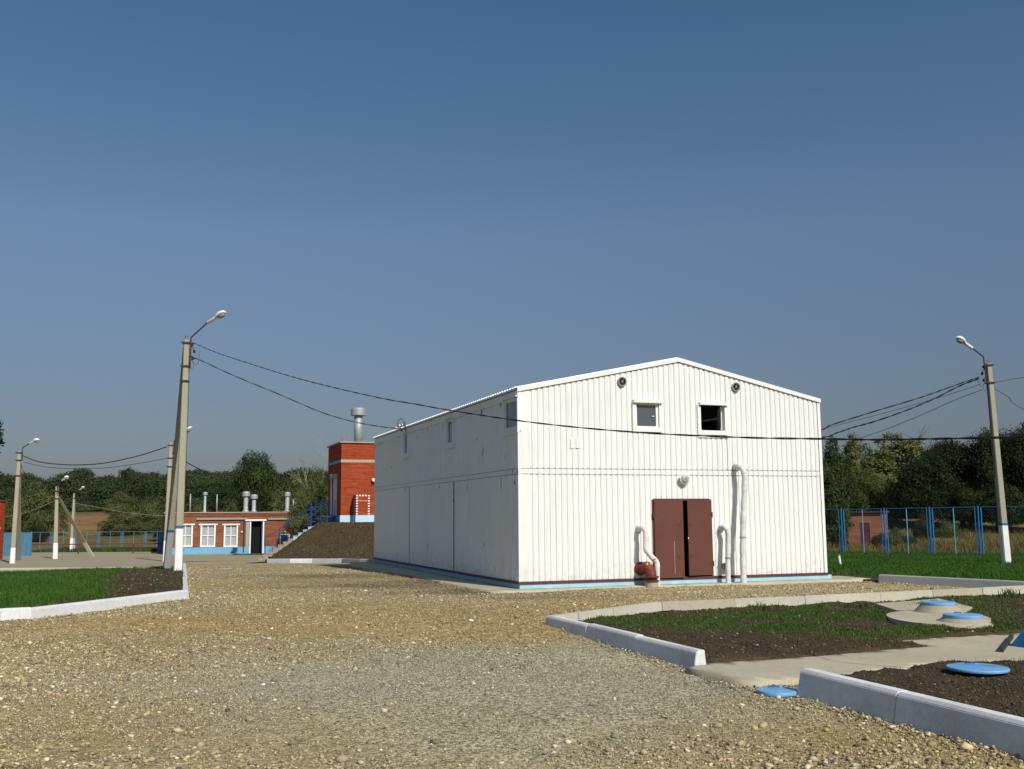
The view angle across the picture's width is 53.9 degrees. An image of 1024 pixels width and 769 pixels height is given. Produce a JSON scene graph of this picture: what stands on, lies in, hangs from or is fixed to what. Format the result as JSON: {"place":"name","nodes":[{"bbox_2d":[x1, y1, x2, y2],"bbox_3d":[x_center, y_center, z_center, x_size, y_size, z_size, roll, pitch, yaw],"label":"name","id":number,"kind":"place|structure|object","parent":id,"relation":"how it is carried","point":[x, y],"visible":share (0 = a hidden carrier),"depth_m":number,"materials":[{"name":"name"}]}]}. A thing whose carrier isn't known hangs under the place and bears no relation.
{"place":"outdoors","nodes":[
{"label":"outdoors","id":0,"kind":"place"},
{"bbox_2d":[1,565,184,607],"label":"soil bed","id":1,"kind":"object","parent":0,"point":[137,581],"visible":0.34,"depth_m":26.50,"materials":[{"name":"soil"}]},
{"bbox_2d":[0,566,183,608],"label":"grass","id":2,"kind":"structure","parent":1,"relation":"on","point":[41,592],"depth_m":24.93,"materials":[{"name":"green plant"}]},
{"bbox_2d":[163,310,226,570],"bbox_3d":[-11.726,2.205,35.839,1.120,9.279,4.503,6,-10,-39],"label":"lamp pole","id":3,"kind":"object","parent":1,"relation":"on","point":[177,488],"visible":0.94,"depth_m":35.14,"materials":[{"name":"concrete"}]},
{"bbox_2d":[191,356,400,428],"bbox_3d":[-7.642,0.318,35.878,7.361,2.490,0.045,1,-8,-11],"label":"overhead cable","id":4,"kind":"object","parent":3,"relation":"attached to","point":[296,401],"visible":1,"depth_m":35.83,"materials":[{"name":"black rubber"}]},
{"bbox_2d":[192,342,1023,440],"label":"overhead cable","id":5,"kind":"object","parent":3,"relation":"attached to","point":[940,438],"visible":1,"depth_m":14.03,"materials":[{"name":"black rubber"}]},
{"bbox_2d":[33,546,156,551],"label":"grass","id":6,"kind":"structure","parent":0,"point":[119,549],"depth_m":92.37,"materials":[{"name":"green plant"}]},
{"bbox_2d":[0,552,264,567],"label":"yard","id":7,"kind":"structure","parent":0,"point":[97,559],"depth_m":57.49,"materials":[{"name":"concrete"}]},
{"bbox_2d":[0,500,6,558],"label":"brick pillar","id":8,"kind":"structure","parent":7,"relation":"on","point":[2,511],"depth_m":59.50,"materials":[{"name":"brick"}]},
{"bbox_2d":[3,531,32,555],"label":"sheet gate","id":9,"kind":"structure","parent":7,"relation":"on","point":[26,544],"depth_m":83.16,"materials":[{"name":"blue metal"}]},
{"bbox_2d":[10,438,39,562],"bbox_3d":[-26.892,6.465,54.984,1.074,6.686,6.484,4,-9,-31],"label":"lamp pole","id":10,"kind":"object","parent":7,"relation":"on","point":[15,550],"visible":0.88,"depth_m":52.97,"materials":[{"name":"concrete"}]},
{"bbox_2d":[23,446,166,464],"bbox_3d":[-22.272,3.804,53.849,7.341,1.040,0.060,1,-8,-9],"label":"overhead cable","id":11,"kind":"object","parent":10,"relation":"attached to","point":[96,463],"visible":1,"depth_m":53.77,"materials":[{"name":"black rubber"}]},
{"bbox_2d":[53,475,93,558],"bbox_3d":[-26.903,8.261,62.273,0.980,5.052,5.320,0,-7,0],"label":"lamp pole","id":12,"kind":"object","parent":7,"relation":"on","point":[57,498],"visible":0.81,"depth_m":60.19,"materials":[{"name":"concrete"}]},
{"bbox_2d":[162,426,192,561],"bbox_3d":[-17.938,5.953,54.012,1.588,7.377,0.392,-2,-8,15],"label":"lamp pole","id":13,"kind":"object","parent":7,"relation":"on","point":[170,457],"visible":0.67,"depth_m":54.15,"materials":[{"name":"concrete"},{"name":"white paint"},{"name":"blue metal paint"}]},
{"bbox_2d":[162,491,295,554],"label":"brick office","id":14,"kind":"structure","parent":7,"relation":"on","point":[245,531],"depth_m":85.60,"materials":[{"name":"brick"}]},
{"bbox_2d":[183,524,194,546],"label":"window","id":15,"kind":"structure","parent":14,"relation":"in","point":[188,528],"depth_m":84.31,"materials":[{"name":"white plastic"}]},
{"bbox_2d":[199,524,217,546],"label":"window","id":16,"kind":"structure","parent":14,"relation":"in","point":[207,531],"depth_m":84.87,"materials":[{"name":"white plastic"}]},
{"bbox_2d":[222,524,239,546],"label":"window","id":17,"kind":"structure","parent":14,"relation":"in","point":[230,530],"depth_m":85.47,"materials":[{"name":"white"}]},
{"bbox_2d":[245,519,265,552],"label":"door","id":18,"kind":"structure","parent":14,"relation":"in","point":[254,540],"depth_m":86.42,"materials":[{"name":"black paint"}]},
{"bbox_2d":[264,522,373,562],"bbox_3d":[-6.529,9.864,62.606,23.200,2.670,25.300,0,-7,0],"label":"earth mound","id":19,"kind":"object","parent":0,"point":[340,547],"visible":0.17,"depth_m":52.48,"materials":[{"name":"brown soil"}]},
{"bbox_2d":[258,503,326,559],"bbox_3d":[-12.086,8.165,55.673,3.534,3.243,1.320,0,-7,0],"label":"concrete stair","id":20,"kind":"object","parent":19,"relation":"on","point":[269,554],"visible":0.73,"depth_m":55.01,"materials":[{"name":"blue paint"}]},
{"bbox_2d":[270,522,373,558],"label":"mound clods","id":21,"kind":"object","parent":19,"relation":"on","point":[297,539],"visible":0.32,"depth_m":52.42,"materials":[{"name":"soil"}]},
{"bbox_2d":[327,407,374,521],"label":"brick tower","id":22,"kind":"structure","parent":19,"relation":"on","point":[351,476],"depth_m":58.23,"materials":[{"name":"brick"}]},
{"bbox_2d":[330,473,337,514],"bbox_3d":[-10.526,6.567,59.720,0.210,2.483,2.291,2,-8,-20],"label":"door","id":23,"kind":"structure","parent":22,"relation":"in","point":[334,512],"depth_m":60.08,"materials":[{"name":"grey metal"}]},
{"bbox_2d":[0,560,1023,768],"bbox_3d":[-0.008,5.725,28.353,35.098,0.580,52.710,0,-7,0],"label":"gravel yard","id":24,"kind":"structure","parent":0,"point":[234,564],"depth_m":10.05,"materials":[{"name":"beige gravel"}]},
{"bbox_2d":[0,563,188,620],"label":"kerb","id":25,"kind":"structure","parent":24,"relation":"on","point":[58,609],"depth_m":19.77,"materials":[{"name":"grey concrete"}]},
{"bbox_2d":[267,558,373,562],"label":"kerb","id":26,"kind":"structure","parent":24,"relation":"on","point":[336,560],"depth_m":49.76,"materials":[{"name":"white concrete"}]},
{"bbox_2d":[545,615,705,667],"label":"kerb","id":27,"kind":"structure","parent":24,"relation":"on","point":[676,654],"depth_m":13.31,"materials":[{"name":"grey concrete"}]},
{"bbox_2d":[756,686,797,696],"bbox_3d":[2.682,3.096,10.196,0.406,0.056,0.406,0,-7,0],"label":"manhole","id":28,"kind":"object","parent":24,"relation":"on","point":[773,691],"visible":0.98,"depth_m":10.10,"materials":[{"name":"blue paint"}]},
{"bbox_2d":[553,585,1023,620],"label":"kerb","id":29,"kind":"structure","parent":24,"relation":"on","point":[656,606],"depth_m":19.33,"materials":[{"name":"concrete"}]},
{"bbox_2d":[797,668,1023,758],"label":"kerb","id":30,"kind":"structure","parent":24,"relation":"on","point":[1002,732],"depth_m":8.52,"materials":[{"name":"white concrete"}]},
{"bbox_2d":[879,574,1023,587],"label":"kerb","id":31,"kind":"structure","parent":24,"relation":"on","point":[948,581],"depth_m":25.05,"materials":[{"name":"grey concrete"}]},
{"bbox_2d":[0,0,1023,480],"label":"sky","id":32,"kind":"structure","parent":0,"point":[444,204],"materials":[{"name":"blue"}]},
{"bbox_2d":[4,503,1023,566],"bbox_3d":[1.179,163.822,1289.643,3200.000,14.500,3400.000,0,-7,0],"label":"ground","id":33,"kind":"structure","parent":0,"point":[86,523],"depth_m":117.23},
{"bbox_2d":[4,498,23,531],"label":"bush","id":34,"kind":"object","parent":33,"relation":"on","point":[9,504],"visible":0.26,"depth_m":133.52,"materials":[{"name":"green plant"}]},
{"bbox_2d":[5,481,69,535],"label":"tree","id":35,"kind":"object","parent":33,"relation":"on","point":[33,502],"visible":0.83,"depth_m":126.25,"materials":[{"name":"green plant"}]},
{"bbox_2d":[26,525,49,541],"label":"bush","id":36,"kind":"object","parent":33,"relation":"on","point":[37,536],"visible":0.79,"depth_m":116.54,"materials":[{"name":"green plant"}]},
{"bbox_2d":[0,567,134,569],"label":"kerb","id":37,"kind":"structure","parent":33,"relation":"on","point":[48,568],"depth_m":39.74,"materials":[{"name":"grey concrete"}]},
{"bbox_2d":[70,486,83,549],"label":"lamp pole","id":38,"kind":"object","parent":33,"relation":"on","point":[72,537],"visible":0.81,"depth_m":94.00,"materials":[{"name":"concrete"}]},
{"bbox_2d":[5,531,162,549],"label":"fence","id":39,"kind":"object","parent":33,"relation":"on","point":[97,537],"visible":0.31,"depth_m":98.91,"materials":[{"name":"blue metal"}]},
{"bbox_2d":[96,510,142,535],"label":"bush","id":40,"kind":"object","parent":33,"relation":"on","point":[118,520],"visible":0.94,"depth_m":126.16,"materials":[{"name":"green plant"}]},
{"bbox_2d":[101,491,137,515],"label":"tree","id":41,"kind":"object","parent":33,"relation":"on","point":[122,504],"visible":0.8,"depth_m":148.16,"materials":[{"name":"green plant"}]},
{"bbox_2d":[131,496,165,523],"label":"bush","id":42,"kind":"object","parent":33,"relation":"on","point":[150,507],"visible":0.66,"depth_m":137.05,"materials":[{"name":"green plant"}]},
{"bbox_2d":[149,507,185,538],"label":"bush","id":43,"kind":"object","parent":33,"relation":"on","point":[159,524],"visible":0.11,"depth_m":116.67,"materials":[{"name":"green plant"}]},
{"bbox_2d":[186,498,209,511],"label":"bush","id":44,"kind":"object","parent":33,"relation":"on","point":[199,507],"visible":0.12,"depth_m":108.94,"materials":[{"name":"green plant"}]},
{"bbox_2d":[176,481,225,511],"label":"tree","id":45,"kind":"object","parent":33,"relation":"on","point":[198,493],"visible":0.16,"depth_m":123.81,"materials":[{"name":"green plant"}]},
{"bbox_2d":[200,483,242,511],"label":"tree","id":46,"kind":"object","parent":33,"relation":"on","point":[223,495],"visible":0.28,"depth_m":119.66,"materials":[{"name":"green plant"}]},
{"bbox_2d":[228,449,282,511],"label":"tree","id":47,"kind":"object","parent":33,"relation":"on","point":[253,476],"visible":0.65,"depth_m":106.56,"materials":[{"name":"green plant"}]},
{"bbox_2d":[272,472,306,511],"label":"tree","id":48,"kind":"object","parent":33,"relation":"on","point":[280,506],"visible":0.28,"depth_m":92.97,"materials":[{"name":"green plant"}]},
{"bbox_2d":[283,490,312,536],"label":"tree","id":49,"kind":"object","parent":33,"relation":"on","point":[295,525],"visible":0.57,"depth_m":82.83,"materials":[{"name":"green plant"}]},
{"bbox_2d":[299,465,327,511],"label":"tree","id":50,"kind":"object","parent":33,"relation":"on","point":[315,482],"visible":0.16,"depth_m":85.28,"materials":[{"name":"green plant"}]},
{"bbox_2d":[304,483,327,521],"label":"tree","id":51,"kind":"object","parent":33,"relation":"on","point":[323,511],"visible":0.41,"depth_m":79.14,"materials":[{"name":"green plant"}]},
{"bbox_2d":[284,431,352,486],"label":"bare tree","id":52,"kind":"object","parent":33,"relation":"on","point":[305,460],"visible":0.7,"depth_m":89.34,"materials":[{"name":"plant"}]},
{"bbox_2d":[0,441,902,508],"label":"wood","id":53,"kind":"object","parent":33,"relation":"on","point":[140,487],"visible":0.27,"depth_m":182.80,"materials":[{"name":"green plant"}]},
{"bbox_2d":[822,434,854,546],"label":"tree","id":54,"kind":"object","parent":33,"relation":"on","point":[835,482],"visible":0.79,"depth_m":65.10,"materials":[{"name":"green plant"}]},
{"bbox_2d":[842,429,862,477],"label":"tree","id":55,"kind":"object","parent":33,"relation":"on","point":[851,446],"visible":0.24,"depth_m":103.58,"materials":[{"name":"green plant"}]},
{"bbox_2d":[838,455,869,532],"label":"tree","id":56,"kind":"object","parent":33,"relation":"on","point":[859,502],"visible":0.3,"depth_m":74.96,"materials":[{"name":"green plant"}]},
{"bbox_2d":[831,485,883,510],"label":"tree","id":57,"kind":"object","parent":33,"relation":"on","point":[870,496],"visible":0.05,"depth_m":81.54,"materials":[{"name":"green plant"}]},
{"bbox_2d":[848,511,887,546],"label":"brick hut","id":58,"kind":"object","parent":33,"relation":"on","point":[871,528],"visible":0.56,"depth_m":65.85,"materials":[{"name":"brick"}]},
{"bbox_2d":[860,523,869,545],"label":"door","id":59,"kind":"structure","parent":58,"relation":"in","point":[866,527],"depth_m":65.81,"materials":[{"name":"red paint"}]},
{"bbox_2d":[858,467,885,509],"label":"tree","id":60,"kind":"object","parent":33,"relation":"on","point":[867,478],"visible":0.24,"depth_m":83.03,"materials":[{"name":"green plant"}]},
{"bbox_2d":[850,447,897,483],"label":"tree","id":61,"kind":"object","parent":33,"relation":"on","point":[873,461],"visible":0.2,"depth_m":89.18,"materials":[{"name":"green plant"}]},
{"bbox_2d":[869,473,903,525],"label":"tree","id":62,"kind":"object","parent":33,"relation":"on","point":[878,487],"visible":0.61,"depth_m":80.93,"materials":[{"name":"green plant"}]},
{"bbox_2d":[886,527,904,546],"bbox_3d":[22.537,9.114,59.278,1.310,1.561,1.024,4,-8,-28],"label":"bush","id":63,"kind":"object","parent":33,"relation":"on","point":[895,535],"visible":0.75,"depth_m":59.11,"materials":[{"name":"green plant"}]},
{"bbox_2d":[873,424,928,516],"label":"tree","id":64,"kind":"object","parent":33,"relation":"on","point":[906,448],"visible":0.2,"depth_m":95.38,"materials":[{"name":"green plant"}]},
{"bbox_2d":[880,452,969,525],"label":"tree","id":65,"kind":"object","parent":33,"relation":"on","point":[918,493],"visible":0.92,"depth_m":78.51,"materials":[{"name":"green plant"}]},
{"bbox_2d":[911,516,938,539],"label":"bush","id":66,"kind":"object","parent":33,"relation":"on","point":[919,531],"visible":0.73,"depth_m":71.00,"materials":[{"name":"green plant"}]},
{"bbox_2d":[935,521,963,537],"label":"bush","id":67,"kind":"object","parent":33,"relation":"on","point":[949,530],"visible":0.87,"depth_m":72.91,"materials":[{"name":"green plant"}]},
{"bbox_2d":[924,439,1011,527],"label":"tree","id":68,"kind":"object","parent":33,"relation":"on","point":[954,457],"visible":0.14,"depth_m":80.78,"materials":[{"name":"green plant"}]},
{"bbox_2d":[949,483,995,530],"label":"tree","id":69,"kind":"object","parent":33,"relation":"on","point":[965,501],"visible":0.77,"depth_m":77.64,"materials":[{"name":"green plant"}]},
{"bbox_2d":[955,426,1019,529],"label":"tree","id":70,"kind":"object","parent":33,"relation":"on","point":[982,466],"visible":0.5,"depth_m":78.23,"materials":[{"name":"green plant"}]},
{"bbox_2d":[968,483,1023,529],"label":"tree","id":71,"kind":"object","parent":33,"relation":"on","point":[1014,498],"visible":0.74,"depth_m":75.75,"materials":[{"name":"green plant"}]},
{"bbox_2d":[985,422,1023,511],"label":"tree","id":72,"kind":"object","parent":33,"relation":"on","point":[1017,452],"visible":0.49,"depth_m":77.01,"materials":[{"name":"green plant"}]},
{"bbox_2d":[350,562,870,593],"bbox_3d":[1.663,6.228,33.600,11.207,0.156,17.614,2,-8,-20],"label":"apron","id":73,"kind":"object","parent":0,"point":[445,579],"visible":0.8,"depth_m":26.74,"materials":[{"name":"concrete"}]},
{"bbox_2d":[373,357,831,588],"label":"metal shed","id":74,"kind":"structure","parent":73,"relation":"on","point":[517,504],"depth_m":26.67,"materials":[{"name":"white metal"}]},
{"bbox_2d":[401,431,410,460],"bbox_3d":[-3.767,2.188,35.798,0.170,0.974,1.265,2,-8,-20],"label":"window","id":75,"kind":"structure","parent":74,"relation":"in","point":[405,437],"depth_m":35.92,"materials":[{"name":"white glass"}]},
{"bbox_2d":[444,417,453,449],"bbox_3d":[-1.892,1.485,30.659,0.170,0.934,0.854,2,-8,-20],"label":"window","id":76,"kind":"structure","parent":74,"relation":"in","point":[449,421],"depth_m":30.76,"materials":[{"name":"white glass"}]},
{"bbox_2d":[500,395,521,435],"bbox_3d":[-0.026,0.805,25.548,0.170,0.934,1.190,2,-8,-20],"label":"window","id":77,"kind":"structure","parent":74,"relation":"in","point":[511,405],"depth_m":25.52,"materials":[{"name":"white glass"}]},
{"bbox_2d":[631,399,663,431],"bbox_3d":[3.538,0.825,26.317,0.872,0.830,0.200,2,-8,-20],"label":"window","id":78,"kind":"structure","parent":74,"relation":"in","point":[646,414],"depth_m":26.33,"materials":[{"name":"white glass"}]},
{"bbox_2d":[636,525,659,585],"bbox_3d":[3.414,4.355,25.526,0.352,1.571,0.625,11,-13,-56],"label":"lagged pipe","id":79,"kind":"object","parent":74,"relation":"attached to","point":[646,550],"visible":0.94,"depth_m":25.41,"materials":[{"name":"grey metal"}]},
{"bbox_2d":[653,500,684,577],"bbox_3d":[4.047,3.985,26.031,0.866,1.995,0.064,2,-8,-18],"label":"door","id":80,"kind":"structure","parent":74,"relation":"in","point":[667,514],"depth_m":26.03,"materials":[{"name":"red paint"}]},
{"bbox_2d":[686,500,713,575],"bbox_3d":[4.926,3.997,26.341,0.795,1.950,0.064,3,-8,-23],"label":"door","id":81,"kind":"structure","parent":74,"relation":"in","point":[699,514],"depth_m":26.32,"materials":[{"name":"red paint"}]},
{"bbox_2d":[697,402,728,434],"bbox_3d":[5.348,0.961,27.284,1.100,0.867,0.805,2,-8,-20],"label":"window","id":82,"kind":"structure","parent":74,"relation":"in","point":[721,411],"depth_m":27.00,"materials":[{"name":"white plastic"}]},
{"bbox_2d":[718,525,730,582],"bbox_3d":[5.595,4.462,26.413,0.215,1.560,0.439,2,-8,-20],"label":"lagged pipe","id":83,"kind":"object","parent":74,"relation":"attached to","point":[726,529],"visible":0.99,"depth_m":26.25,"materials":[{"name":"grey metal"}]},
{"bbox_2d":[732,463,747,582],"bbox_3d":[6.049,3.664,26.616,0.353,3.209,0.512,2,-8,-20],"label":"lagged pipe","id":84,"kind":"object","parent":74,"relation":"attached to","point":[744,490],"visible":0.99,"depth_m":26.43,"materials":[{"name":"grey metal"}]},
{"bbox_2d":[635,561,658,587],"bbox_3d":[3.431,4.782,25.410,0.429,0.633,0.681,2,-8,-20],"label":"water pump","id":85,"kind":"object","parent":73,"relation":"on","point":[647,568],"visible":1,"depth_m":25.23,"materials":[{"name":"red metal"}]},
{"bbox_2d":[577,593,1023,662],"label":"soil bed","id":86,"kind":"object","parent":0,"point":[717,640],"visible":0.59,"depth_m":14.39,"materials":[{"name":"brown soil"}]},
{"bbox_2d":[583,593,1023,641],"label":"grass","id":87,"kind":"structure","parent":86,"relation":"on","point":[691,622],"depth_m":16.11,"materials":[{"name":"green plant"}]},
{"bbox_2d":[648,587,1020,616],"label":"weeds","id":88,"kind":"object","parent":86,"relation":"on","point":[1009,592],"visible":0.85,"depth_m":18.78,"materials":[{"name":"green plant"}]},
{"bbox_2d":[875,599,971,611],"bbox_3d":[7.587,4.135,18.646,1.513,0.110,2.903,-1,-7,6],"label":"concrete pad","id":89,"kind":"object","parent":86,"relation":"on","point":[896,606],"visible":0.35,"depth_m":18.54,"materials":[{"name":"grey concrete"}]},
{"bbox_2d":[914,600,964,613],"bbox_3d":[7.245,3.846,17.108,0.941,0.351,0.941,0,-7,0],"label":"manhole","id":90,"kind":"object","parent":89,"relation":"on","point":[935,606],"visible":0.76,"depth_m":16.88,"materials":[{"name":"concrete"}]},
{"bbox_2d":[886,611,990,628],"bbox_3d":[6.869,3.810,16.209,1.605,0.135,2.204,0,-7,0],"label":"concrete pad","id":91,"kind":"object","parent":86,"relation":"on","point":[907,617],"visible":0.49,"depth_m":16.00,"materials":[{"name":"grey concrete"}]},
{"bbox_2d":[937,612,992,628],"bbox_3d":[6.972,3.678,15.570,0.931,0.291,0.931,0,-7,0],"label":"manhole","id":92,"kind":"object","parent":91,"relation":"on","point":[975,620],"visible":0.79,"depth_m":15.34,"materials":[{"name":"concrete"}]},
{"bbox_2d":[686,633,1023,686],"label":"path","id":93,"kind":"structure","parent":0,"point":[763,673],"depth_m":12.08,"materials":[{"name":"concrete"}]},
{"bbox_2d":[826,527,1023,553],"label":"grass","id":94,"kind":"structure","parent":0,"point":[943,545],"depth_m":57.31,"materials":[{"name":"plant"}]},
{"bbox_2d":[827,551,1023,582],"bbox_3d":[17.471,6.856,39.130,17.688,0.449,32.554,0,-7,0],"label":"grass","id":95,"kind":"structure","parent":0,"point":[987,565],"depth_m":34.00,"materials":[{"name":"green plant"}]},
{"bbox_2d":[825,506,1023,554],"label":"fence","id":96,"kind":"object","parent":95,"relation":"on","point":[933,525],"visible":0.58,"depth_m":46.66,"materials":[{"name":"blue metal"}]},
{"bbox_2d":[955,336,1010,562],"bbox_3d":[17.059,2.466,36.528,1.772,8.496,0.355,2,-8,-17],"label":"lamp pole","id":97,"kind":"object","parent":95,"relation":"on","point":[1005,552],"visible":0.96,"depth_m":36.61,"materials":[{"name":"concrete"}]},
{"bbox_2d":[821,378,979,437],"bbox_3d":[12.234,0.700,34.364,10.638,2.386,0.055,3,-8,-25],"label":"overhead cable","id":98,"kind":"object","parent":97,"relation":"attached to","point":[899,412],"visible":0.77,"depth_m":34.84,"materials":[{"name":"black rubber"}]},
{"bbox_2d":[821,377,979,429],"bbox_3d":[12.377,0.520,33.869,10.750,2.252,0.049,4,-9,-30],"label":"overhead cable","id":99,"kind":"object","parent":97,"relation":"attached to","point":[900,403],"visible":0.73,"depth_m":34.32,"materials":[{"name":"black rubber"}]},
{"bbox_2d":[839,657,1023,717],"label":"soil bed","id":100,"kind":"object","parent":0,"point":[940,679],"visible":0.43,"depth_m":10.47,"materials":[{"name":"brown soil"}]},
{"bbox_2d":[946,662,1009,673],"bbox_3d":[5.095,3.094,11.024,0.639,0.051,0.639,0,-7,0],"label":"manhole","id":101,"kind":"object","parent":100,"relation":"on","point":[975,668],"visible":1,"depth_m":10.91,"materials":[{"name":"blue paint"}]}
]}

